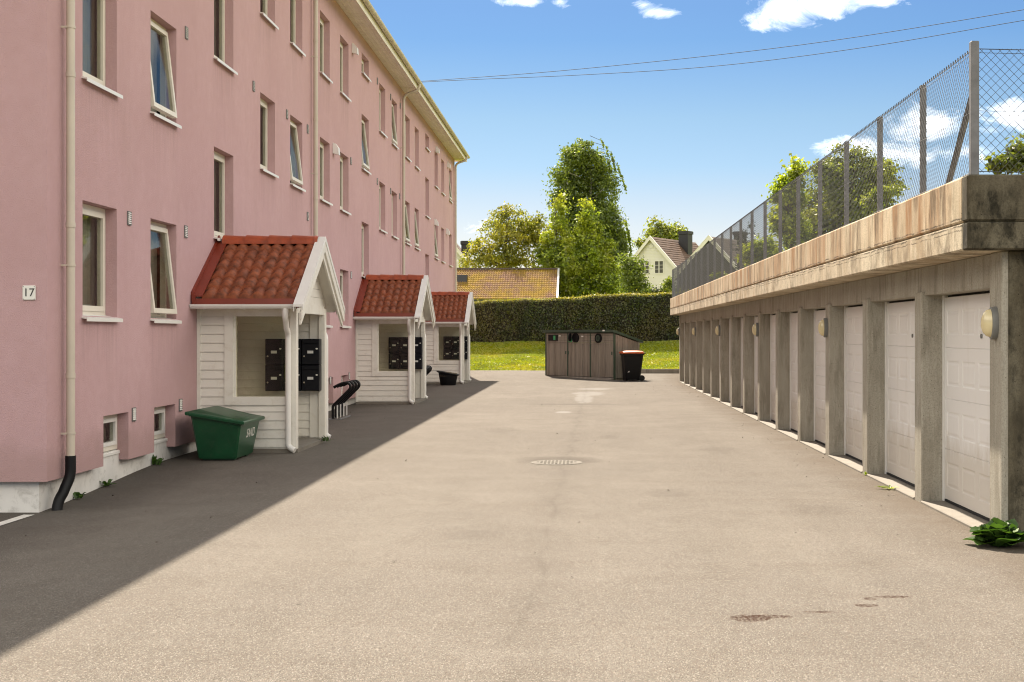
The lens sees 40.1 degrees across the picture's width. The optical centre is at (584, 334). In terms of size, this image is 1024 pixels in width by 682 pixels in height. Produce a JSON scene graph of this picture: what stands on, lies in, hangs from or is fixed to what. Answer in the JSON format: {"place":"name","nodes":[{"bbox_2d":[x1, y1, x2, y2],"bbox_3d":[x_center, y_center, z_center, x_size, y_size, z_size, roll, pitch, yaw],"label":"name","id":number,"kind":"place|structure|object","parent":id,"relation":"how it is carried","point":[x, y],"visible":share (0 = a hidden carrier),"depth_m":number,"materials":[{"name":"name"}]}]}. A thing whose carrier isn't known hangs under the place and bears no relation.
{"place":"outdoors","nodes":[
{"label":"outdoors","id":0,"kind":"place"},
{"bbox_2d":[0,370,1023,681],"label":"asphalt yard","id":1,"kind":"structure","parent":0,"point":[436,536],"depth_m":10.19,"materials":[{"name":"grey asphalt"}]},
{"bbox_2d":[0,515,31,525],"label":"painted line","id":2,"kind":"object","parent":1,"relation":"on","point":[12,519],"visible":1,"depth_m":13.53,"materials":[{"name":"white paint"}]},
{"bbox_2d":[152,455,164,464],"bbox_3d":[-5.426,1.580,17.818,0.183,0.144,0.246,0,0,0],"label":"weed","id":3,"kind":"object","parent":1,"relation":"on","point":[158,461],"visible":0.99,"depth_m":17.73,"materials":[{"name":"green plant"}]},
{"bbox_2d":[185,406,264,459],"bbox_3d":[-4.790,1.330,18.700,0.770,0.710,1.190,0,0,0],"label":"grit bin","id":4,"kind":"object","parent":1,"relation":"on","point":[222,433],"visible":1,"depth_m":18.22,"materials":[{"name":"green plastic"}]},
{"bbox_2d":[0,0,469,511],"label":"apartment building","id":5,"kind":"structure","parent":1,"relation":"on","point":[151,151],"depth_m":18.14,"materials":[{"name":"paint"}]},
{"bbox_2d":[22,285,35,299],"bbox_3d":[-5.552,-0.415,13.988,0.132,0.146,0.016,0,0,0],"label":"house number plate","id":6,"kind":"object","parent":5,"relation":"attached to","point":[28,292],"visible":1,"depth_m":13.98,"materials":[{"name":"white ceramic"}]},
{"bbox_2d":[82,204,122,321],"bbox_3d":[-5.505,-0.789,15.550,0.374,1.297,1.160,0,0,0],"label":"window","id":7,"kind":"structure","parent":5,"relation":"in","point":[90,212],"depth_m":15.97,"materials":[{"name":"beige paint"}]},
{"bbox_2d":[82,0,122,98],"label":"window","id":8,"kind":"structure","parent":5,"relation":"in","point":[88,5],"depth_m":15.98,"materials":[{"name":"beige paint"}]},
{"bbox_2d":[103,414,119,456],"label":"window","id":9,"kind":"structure","parent":5,"relation":"in","point":[111,445],"depth_m":16.39,"materials":[{"name":"beige paint"}]},
{"bbox_2d":[154,406,167,443],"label":"window","id":10,"kind":"structure","parent":5,"relation":"in","point":[158,434],"depth_m":18.27,"materials":[{"name":"beige paint"}]},
{"bbox_2d":[150,221,181,323],"bbox_3d":[-5.505,-0.789,17.900,0.374,1.297,1.160,0,0,0],"label":"window","id":11,"kind":"structure","parent":5,"relation":"in","point":[165,256],"depth_m":18.33,"materials":[{"name":"beige paint"}]},
{"bbox_2d":[150,19,181,128],"bbox_3d":[-5.505,-3.364,17.900,0.374,1.307,1.160,0,0,0],"label":"window","id":12,"kind":"structure","parent":5,"relation":"in","point":[165,60],"depth_m":18.33,"materials":[{"name":"beige paint"}]},
{"bbox_2d":[213,151,224,240],"bbox_3d":[-5.505,-2.043,20.880,0.374,1.367,1.180,0,0,0],"label":"window","id":13,"kind":"structure","parent":5,"relation":"in","point":[219,158],"depth_m":21.32,"materials":[{"name":"beige paint"}]},
{"bbox_2d":[213,0,237,74],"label":"window","id":14,"kind":"structure","parent":5,"relation":"in","point":[221,59],"depth_m":21.32,"materials":[{"name":"beige paint"}]},
{"bbox_2d":[260,98,278,178],"bbox_3d":[-5.449,-3.364,23.770,0.262,1.307,1.160,0,0,0],"label":"window","id":15,"kind":"structure","parent":5,"relation":"in","point":[263,104],"depth_m":24.20,"materials":[{"name":"beige paint"}]},
{"bbox_2d":[260,0,278,29],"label":"window","id":16,"kind":"structure","parent":5,"relation":"in","point":[264,13],"depth_m":24.12,"materials":[{"name":"beige paint"}]},
{"bbox_2d":[290,120,305,191],"bbox_3d":[-5.449,-3.364,26.130,0.262,1.307,1.160,0,0,0],"label":"window","id":17,"kind":"structure","parent":5,"relation":"in","point":[295,154],"depth_m":26.56,"materials":[{"name":"beige paint"}]},
{"bbox_2d":[290,0,305,56],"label":"window","id":18,"kind":"structure","parent":5,"relation":"in","point":[293,2],"depth_m":26.56,"materials":[{"name":"beige paint"}]},
{"bbox_2d":[320,142,332,205],"bbox_3d":[-5.449,-3.364,29.000,0.262,1.307,1.160,0,0,0],"label":"window","id":19,"kind":"structure","parent":5,"relation":"in","point":[321,144],"depth_m":29.43,"materials":[{"name":"beige paint"}]},
{"bbox_2d":[320,18,332,83],"bbox_3d":[-5.449,-5.944,29.000,0.262,1.307,1.160,0,0,0],"label":"window","id":20,"kind":"structure","parent":5,"relation":"in","point":[321,21],"depth_m":29.43,"materials":[{"name":"beige paint"}]},
{"bbox_2d":[340,271,350,327],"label":"window","id":21,"kind":"structure","parent":5,"relation":"in","point":[341,272],"depth_m":31.78,"materials":[{"name":"beige paint"}]},
{"bbox_2d":[340,156,350,214],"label":"window","id":22,"kind":"structure","parent":5,"relation":"in","point":[341,159],"depth_m":31.78,"materials":[{"name":"beige paint"}]},
{"bbox_2d":[340,42,350,101],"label":"window","id":23,"kind":"structure","parent":5,"relation":"in","point":[341,45],"depth_m":31.78,"materials":[{"name":"beige paint"}]},
{"bbox_2d":[361,224,364,277],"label":"window","id":24,"kind":"structure","parent":5,"relation":"in","point":[362,224],"depth_m":34.77,"materials":[{"name":"beige paint"}]},
{"bbox_2d":[361,120,370,174],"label":"window","id":25,"kind":"structure","parent":5,"relation":"in","point":[364,142],"depth_m":34.77,"materials":[{"name":"beige paint"}]},
{"bbox_2d":[379,185,387,233],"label":"window","id":26,"kind":"structure","parent":5,"relation":"in","point":[379,185],"depth_m":37.65,"materials":[{"name":"beige paint"}]},
{"bbox_2d":[379,89,387,137],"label":"window","id":27,"kind":"structure","parent":5,"relation":"in","point":[379,89],"depth_m":37.65,"materials":[{"name":"beige paint"}]},
{"bbox_2d":[392,105,398,148],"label":"window","id":28,"kind":"structure","parent":5,"relation":"in","point":[394,143],"depth_m":40.01,"materials":[{"name":"beige paint"}]},
{"bbox_2d":[405,205,411,245],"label":"window","id":29,"kind":"structure","parent":5,"relation":"in","point":[406,217],"depth_m":42.93,"materials":[{"name":"beige paint"}]},
{"bbox_2d":[415,212,420,250],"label":"window","id":30,"kind":"structure","parent":5,"relation":"in","point":[416,230],"depth_m":45.28,"materials":[{"name":"beige paint"}]},
{"bbox_2d":[189,235,344,452],"bbox_3d":[-4.590,0.117,20.560,1.577,3.147,3.340,0,0,0],"label":"entrance porch","id":31,"kind":"object","parent":1,"relation":"on","point":[250,294],"visible":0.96,"depth_m":19.59,"materials":[{"name":"white paint"}]},
{"bbox_2d":[265,365,282,390],"bbox_3d":[-4.744,0.667,21.474,0.272,0.395,0.223,0,0,0],"label":"mailbox","id":32,"kind":"object","parent":31,"relation":"attached to","point":[273,377],"visible":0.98,"depth_m":21.37,"materials":[{"name":"black paint"}]},
{"bbox_2d":[265,370,282,390],"bbox_3d":[-4.744,0.702,21.373,0.260,0.314,0.023,0,0,0],"label":"door","id":33,"kind":"structure","parent":32,"relation":"in","point":[273,378],"depth_m":21.37,"materials":[{"name":"black paint"}]},
{"bbox_2d":[265,339,283,364],"bbox_3d":[-4.744,0.268,21.474,0.272,0.395,0.223,0,0,0],"label":"mailbox","id":34,"kind":"object","parent":31,"relation":"attached to","point":[273,351],"visible":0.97,"depth_m":21.37,"materials":[{"name":"black paint"}]},
{"bbox_2d":[265,344,282,363],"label":"door","id":35,"kind":"structure","parent":34,"relation":"in","point":[273,352],"depth_m":21.37,"materials":[{"name":"black paint"}]},
{"bbox_2d":[283,365,301,390],"bbox_3d":[-4.466,0.667,21.474,0.272,0.395,0.223,0,0,0],"label":"mailbox","id":36,"kind":"object","parent":31,"relation":"attached to","point":[299,377],"visible":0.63,"depth_m":21.37,"materials":[{"name":"black paint"}]},
{"bbox_2d":[284,370,300,390],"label":"door","id":37,"kind":"structure","parent":36,"relation":"in","point":[299,371],"depth_m":21.37,"materials":[{"name":"black paint"}]},
{"bbox_2d":[283,339,301,364],"bbox_3d":[-4.466,0.268,21.474,0.272,0.395,0.223,0,0,0],"label":"mailbox","id":38,"kind":"object","parent":31,"relation":"attached to","point":[299,351],"visible":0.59,"depth_m":21.37,"materials":[{"name":"black paint"}]},
{"bbox_2d":[284,344,300,363],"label":"door","id":39,"kind":"structure","parent":38,"relation":"in","point":[299,345],"depth_m":21.37,"materials":[{"name":"black paint"}]},
{"bbox_2d":[302,365,321,390],"bbox_3d":[-4.188,0.667,21.474,0.272,0.395,0.223,0,0,0],"label":"mailbox","id":40,"kind":"object","parent":31,"relation":"attached to","point":[311,377],"visible":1,"depth_m":21.37,"materials":[{"name":"black paint"}]},
{"bbox_2d":[302,370,318,390],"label":"door","id":41,"kind":"structure","parent":40,"relation":"in","point":[310,378],"depth_m":21.37,"materials":[{"name":"black paint"}]},
{"bbox_2d":[302,339,321,364],"bbox_3d":[-4.188,0.268,21.474,0.272,0.395,0.223,0,0,0],"label":"mailbox","id":42,"kind":"object","parent":31,"relation":"attached to","point":[311,351],"visible":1,"depth_m":21.37,"materials":[{"name":"black paint"}]},
{"bbox_2d":[302,344,318,363],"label":"door","id":43,"kind":"structure","parent":42,"relation":"in","point":[310,352],"depth_m":21.37,"materials":[{"name":"black paint"}]},
{"bbox_2d":[328,380,360,419],"bbox_3d":[-4.720,1.280,27.550,0.455,0.742,1.200,0,0,0],"label":"bike rack","id":44,"kind":"object","parent":1,"relation":"on","point":[345,396],"visible":1,"depth_m":27.35,"materials":[{"name":"metal"}]},
{"bbox_2d":[353,274,435,403],"bbox_3d":[-4.590,0.117,34.010,1.577,3.147,3.340,0,0,0],"label":"entrance porch","id":45,"kind":"object","parent":1,"relation":"on","point":[386,307],"visible":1,"depth_m":32.88,"materials":[{"name":"white paint"}]},
{"bbox_2d":[389,353,399,368],"bbox_3d":[-4.744,0.667,34.923,0.272,0.395,0.223,0,0,0],"label":"mailbox","id":46,"kind":"object","parent":45,"relation":"attached to","point":[394,360],"visible":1,"depth_m":34.82,"materials":[{"name":"black paint"}]},
{"bbox_2d":[389,356,398,368],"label":"door","id":47,"kind":"structure","parent":46,"relation":"in","point":[393,360],"depth_m":34.82,"materials":[{"name":"black paint"}]},
{"bbox_2d":[389,337,399,352],"bbox_3d":[-4.744,0.268,34.923,0.272,0.395,0.223,0,0,0],"label":"mailbox","id":48,"kind":"object","parent":45,"relation":"attached to","point":[394,344],"visible":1,"depth_m":34.82,"materials":[{"name":"black paint"}]},
{"bbox_2d":[389,340,398,352],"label":"door","id":49,"kind":"structure","parent":48,"relation":"in","point":[393,344],"depth_m":34.82,"materials":[{"name":"black paint"}]},
{"bbox_2d":[400,353,407,368],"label":"mailbox","id":50,"kind":"object","parent":45,"relation":"attached to","point":[403,360],"visible":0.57,"depth_m":34.82,"materials":[{"name":"black paint"}]},
{"bbox_2d":[400,356,407,368],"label":"door","id":51,"kind":"structure","parent":50,"relation":"in","point":[403,359],"depth_m":34.82,"materials":[{"name":"black paint"}]},
{"bbox_2d":[400,337,407,352],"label":"mailbox","id":52,"kind":"object","parent":45,"relation":"attached to","point":[403,344],"visible":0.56,"depth_m":34.82,"materials":[{"name":"black paint"}]},
{"bbox_2d":[400,340,407,352],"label":"door","id":53,"kind":"structure","parent":52,"relation":"in","point":[403,343],"depth_m":34.82,"materials":[{"name":"black paint"}]},
{"bbox_2d":[415,353,422,368],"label":"mailbox","id":54,"kind":"object","parent":45,"relation":"attached to","point":[418,360],"visible":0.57,"depth_m":34.82,"materials":[{"name":"black paint"}]},
{"bbox_2d":[415,356,421,368],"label":"door","id":55,"kind":"structure","parent":54,"relation":"in","point":[418,359],"depth_m":34.82,"materials":[{"name":"black paint"}]},
{"bbox_2d":[415,337,422,352],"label":"mailbox","id":56,"kind":"object","parent":45,"relation":"attached to","point":[418,344],"visible":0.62,"depth_m":34.82,"materials":[{"name":"black paint"}]},
{"bbox_2d":[415,340,421,352],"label":"door","id":57,"kind":"structure","parent":56,"relation":"in","point":[418,343],"depth_m":34.82,"materials":[{"name":"black paint"}]},
{"bbox_2d":[437,370,459,384],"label":"plastic bucket","id":58,"kind":"object","parent":1,"relation":"on","point":[447,378],"visible":0.99,"depth_m":45.08,"materials":[{"name":"plastic"}]},
{"bbox_2d":[425,291,475,383],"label":"entrance porch","id":59,"kind":"object","parent":1,"relation":"on","point":[455,315],"visible":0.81,"depth_m":46.38,"materials":[{"name":"white paint"}]},
{"bbox_2d":[443,336,450,347],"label":"mailbox","id":60,"kind":"object","parent":59,"relation":"attached to","point":[446,341],"visible":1,"depth_m":48.32,"materials":[{"name":"black paint"}]},
{"bbox_2d":[443,348,450,358],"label":"mailbox","id":61,"kind":"object","parent":59,"relation":"attached to","point":[446,353],"visible":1,"depth_m":48.32,"materials":[{"name":"black paint"}]},
{"bbox_2d":[451,336,458,347],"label":"mailbox","id":62,"kind":"object","parent":59,"relation":"attached to","point":[454,341],"visible":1,"depth_m":48.32,"materials":[{"name":"black paint"}]},
{"bbox_2d":[451,348,458,358],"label":"mailbox","id":63,"kind":"object","parent":59,"relation":"attached to","point":[454,353],"visible":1,"depth_m":48.32,"materials":[{"name":"black paint"}]},
{"bbox_2d":[531,460,582,464],"bbox_3d":[-0.360,1.651,17.950,0.670,0.038,0.670,0,0,0],"label":"manhole cover","id":64,"kind":"object","parent":1,"relation":"on","point":[556,462],"visible":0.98,"depth_m":17.88,"materials":[{"name":"metal"}]},
{"bbox_2d":[543,330,642,379],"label":"recycling shelter","id":65,"kind":"object","parent":1,"relation":"on","point":[592,354],"visible":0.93,"depth_m":51.11,"materials":[{"name":"brown wood"}]},
{"bbox_2d":[547,344,566,375],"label":"door","id":66,"kind":"structure","parent":65,"relation":"in","point":[556,353],"depth_m":52.45,"materials":[{"name":"brown wood"}]},
{"bbox_2d":[568,344,589,376],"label":"door","id":67,"kind":"structure","parent":65,"relation":"in","point":[578,354],"depth_m":51.46,"materials":[{"name":"brown wood"}]},
{"bbox_2d":[591,344,612,376],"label":"door","id":68,"kind":"structure","parent":65,"relation":"in","point":[601,354],"depth_m":50.49,"materials":[{"name":"brown wood"}]},
{"bbox_2d":[619,351,645,380],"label":"wheelie bin","id":69,"kind":"object","parent":1,"relation":"on","point":[631,361],"visible":1,"depth_m":49.35,"materials":[{"name":"black plastic"}]},
{"bbox_2d":[641,369,678,372],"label":"kerb edging","id":70,"kind":"object","parent":1,"relation":"on","point":[659,370],"depth_m":54.40,"materials":[{"name":"grey concrete"}]},
{"bbox_2d":[670,174,1023,543],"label":"garage row","id":71,"kind":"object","parent":1,"relation":"on","point":[905,376],"visible":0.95,"depth_m":14.98,"materials":[{"name":"concrete"}]},
{"bbox_2d":[729,319,729,401],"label":"garage door","id":72,"kind":"structure","parent":71,"relation":"in","point":[729,319],"depth_m":33.74,"materials":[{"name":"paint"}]},
{"bbox_2d":[741,317,742,406],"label":"garage door","id":73,"kind":"structure","parent":71,"relation":"in","point":[741,317],"depth_m":31.23,"materials":[{"name":"paint"}]},
{"bbox_2d":[752,323,758,336],"bbox_3d":[3.225,-0.090,26.480,0.121,0.264,0.156,0,0,0],"label":"wall lamp","id":74,"kind":"object","parent":71,"relation":"attached to","point":[755,329],"visible":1,"depth_m":26.43,"materials":[{"name":"beige glass"}]},
{"bbox_2d":[754,316,757,413],"bbox_3d":[3.544,0.621,27.710,0.112,1.998,2.176,0,0,0],"label":"garage door","id":75,"kind":"structure","parent":71,"relation":"in","point":[755,317],"depth_m":28.69,"materials":[{"name":"paint"}]},
{"bbox_2d":[734,233,783,266],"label":"garden shrub","id":76,"kind":"object","parent":71,"relation":"on","point":[757,250],"visible":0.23,"depth_m":46.88,"materials":[{"name":"green plant"}]},
{"bbox_2d":[770,314,775,422],"bbox_3d":[3.544,0.621,25.225,0.112,1.998,2.206,0,0,0],"label":"garage door","id":77,"kind":"structure","parent":71,"relation":"in","point":[772,316],"depth_m":26.01,"materials":[{"name":"paint"}]},
{"bbox_2d":[790,312,797,432],"bbox_3d":[3.544,0.621,22.725,0.112,1.998,2.206,0,0,0],"label":"garage door","id":78,"kind":"structure","parent":71,"relation":"in","point":[793,315],"depth_m":23.39,"materials":[{"name":"paint"}]},
{"bbox_2d":[814,309,824,444],"bbox_3d":[3.544,0.621,20.225,0.112,1.998,2.206,0,0,0],"label":"garage door","id":79,"kind":"structure","parent":71,"relation":"in","point":[819,341],"depth_m":20.87,"materials":[{"name":"paint"}]},
{"bbox_2d":[818,318,827,336],"bbox_3d":[3.225,-0.090,18.980,0.121,0.264,0.156,0,0,0],"label":"wall lamp","id":80,"kind":"object","parent":71,"relation":"attached to","point":[823,327],"visible":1,"depth_m":18.93,"materials":[{"name":"beige glass"}]},
{"bbox_2d":[672,41,1023,297],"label":"chain link fence","id":81,"kind":"object","parent":71,"relation":"on","point":[971,114],"visible":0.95,"depth_m":15.08,"materials":[{"name":"metal"}]},
{"bbox_2d":[844,305,862,462],"bbox_3d":[3.544,0.621,17.700,0.112,1.998,2.256,0,0,0],"label":"garage door","id":82,"kind":"structure","parent":71,"relation":"in","point":[853,315],"depth_m":18.22,"materials":[{"name":"paint"}]},
{"bbox_2d":[855,182,906,212],"bbox_3d":[8.463,-2.602,40.096,1.524,3.531,1.106,0,0,34],"label":"garden shrub","id":83,"kind":"object","parent":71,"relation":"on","point":[874,193],"visible":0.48,"depth_m":39.90,"materials":[{"name":"green plant"}]},
{"bbox_2d":[885,299,914,486],"bbox_3d":[3.544,0.621,15.115,0.112,1.998,2.326,0,0,0],"label":"garage door","id":84,"kind":"structure","parent":71,"relation":"in","point":[899,315],"depth_m":15.52,"materials":[{"name":"paint"}]},
{"bbox_2d":[942,292,989,520],"bbox_3d":[3.544,0.621,12.515,0.112,1.998,2.286,0,0,0],"label":"garage door","id":85,"kind":"structure","parent":71,"relation":"in","point":[965,348],"depth_m":12.84,"materials":[{"name":"paint"}]},
{"bbox_2d":[981,307,998,339],"bbox_3d":[3.225,-0.090,11.180,0.121,0.264,0.156,0,0,0],"label":"wall lamp","id":86,"kind":"object","parent":71,"relation":"attached to","point":[990,322],"visible":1,"depth_m":11.13,"materials":[{"name":"beige glass"}]},
{"bbox_2d":[980,131,1023,173],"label":"garden shrub","id":87,"kind":"object","parent":71,"relation":"on","point":[991,164],"visible":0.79,"depth_m":15.11,"materials":[{"name":"green plant"}]},
{"bbox_2d":[963,517,1023,546],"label":"dock plant","id":88,"kind":"object","parent":1,"relation":"on","point":[995,531],"visible":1,"depth_m":10.80,"materials":[{"name":"green plant"}]},
{"bbox_2d":[470,340,678,370],"bbox_3d":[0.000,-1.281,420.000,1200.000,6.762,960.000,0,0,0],"label":"lawn","id":89,"kind":"structure","parent":0,"point":[496,346],"depth_m":65.57,"materials":[{"name":"green plant"}]},
{"bbox_2d":[457,241,477,269],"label":"white house","id":90,"kind":"structure","parent":89,"relation":"on","point":[462,247],"depth_m":134.02,"materials":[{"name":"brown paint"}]},
{"bbox_2d":[457,201,553,269],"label":"maple tree","id":91,"kind":"object","parent":89,"relation":"on","point":[505,233],"visible":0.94,"depth_m":101.14,"materials":[{"name":"green plant"}]},
{"bbox_2d":[457,268,559,303],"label":"mossy roofed garage","id":92,"kind":"structure","parent":89,"relation":"on","point":[482,284],"depth_m":94.08,"materials":[{"name":"tile"}]},
{"bbox_2d":[526,189,585,300],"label":"maple tree","id":93,"kind":"object","parent":89,"relation":"on","point":[549,251],"visible":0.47,"depth_m":98.34,"materials":[{"name":"green plant"}]},
{"bbox_2d":[470,289,684,342],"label":"hedge","id":94,"kind":"object","parent":89,"relation":"on","point":[646,317],"visible":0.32,"depth_m":67.53,"materials":[{"name":"green plant"}]},
{"bbox_2d":[540,136,635,292],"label":"birch tree","id":95,"kind":"object","parent":89,"relation":"on","point":[583,174],"visible":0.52,"depth_m":103.02,"materials":[{"name":"green plant"}]},
{"bbox_2d":[555,197,624,298],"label":"maple tree","id":96,"kind":"object","parent":89,"relation":"on","point":[584,264],"visible":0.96,"depth_m":96.13,"materials":[{"name":"green plant"}]},
{"bbox_2d":[611,253,656,296],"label":"willow shrub","id":97,"kind":"object","parent":89,"relation":"on","point":[631,270],"visible":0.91,"depth_m":77.91,"materials":[{"name":"green plant"}]},
{"bbox_2d":[631,215,692,249],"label":"ash tree","id":98,"kind":"object","parent":89,"relation":"on","point":[664,230],"visible":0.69,"depth_m":169.08,"materials":[{"name":"green plant"}]},
{"bbox_2d":[633,231,698,289],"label":"white house","id":99,"kind":"structure","parent":89,"relation":"on","point":[664,257],"depth_m":150.11,"materials":[{"name":"brown tile"}]},
{"bbox_2d":[654,260,663,273],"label":"window","id":100,"kind":"structure","parent":99,"relation":"in","point":[658,264],"depth_m":149.48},
{"bbox_2d":[658,276,680,291],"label":"garden shrub","id":101,"kind":"object","parent":89,"relation":"on","point":[667,284],"visible":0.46,"depth_m":78.97,"materials":[{"name":"green plant"}]},
{"bbox_2d":[761,151,817,249],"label":"young maple","id":102,"kind":"object","parent":89,"relation":"on","point":[795,170],"visible":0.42,"depth_m":50.35,"materials":[{"name":"green plant"}]},
{"bbox_2d":[800,140,912,238],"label":"cherry tree","id":103,"kind":"object","parent":89,"relation":"on","point":[838,192],"visible":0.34,"depth_m":51.99,"materials":[{"name":"green plant"}]},
{"bbox_2d":[369,0,1023,269],"label":"sky","id":104,"kind":"structure","parent":0,"point":[700,147],"materials":[{"name":"blue"}]},
{"bbox_2d":[675,231,748,290],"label":"dark house","id":105,"kind":"structure","parent":0,"point":[707,240],"depth_m":122.06,"materials":[{"name":"tile"}]},
{"bbox_2d":[421,9,1023,81],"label":"overhead wire","id":106,"kind":"object","parent":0,"point":[736,52],"visible":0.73,"depth_m":53.15,"materials":[{"name":"black rubber"}]},
{"bbox_2d":[429,20,1023,81],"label":"overhead wire","id":107,"kind":"object","parent":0,"point":[739,63],"visible":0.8,"depth_m":53.45,"materials":[{"name":"black rubber"}]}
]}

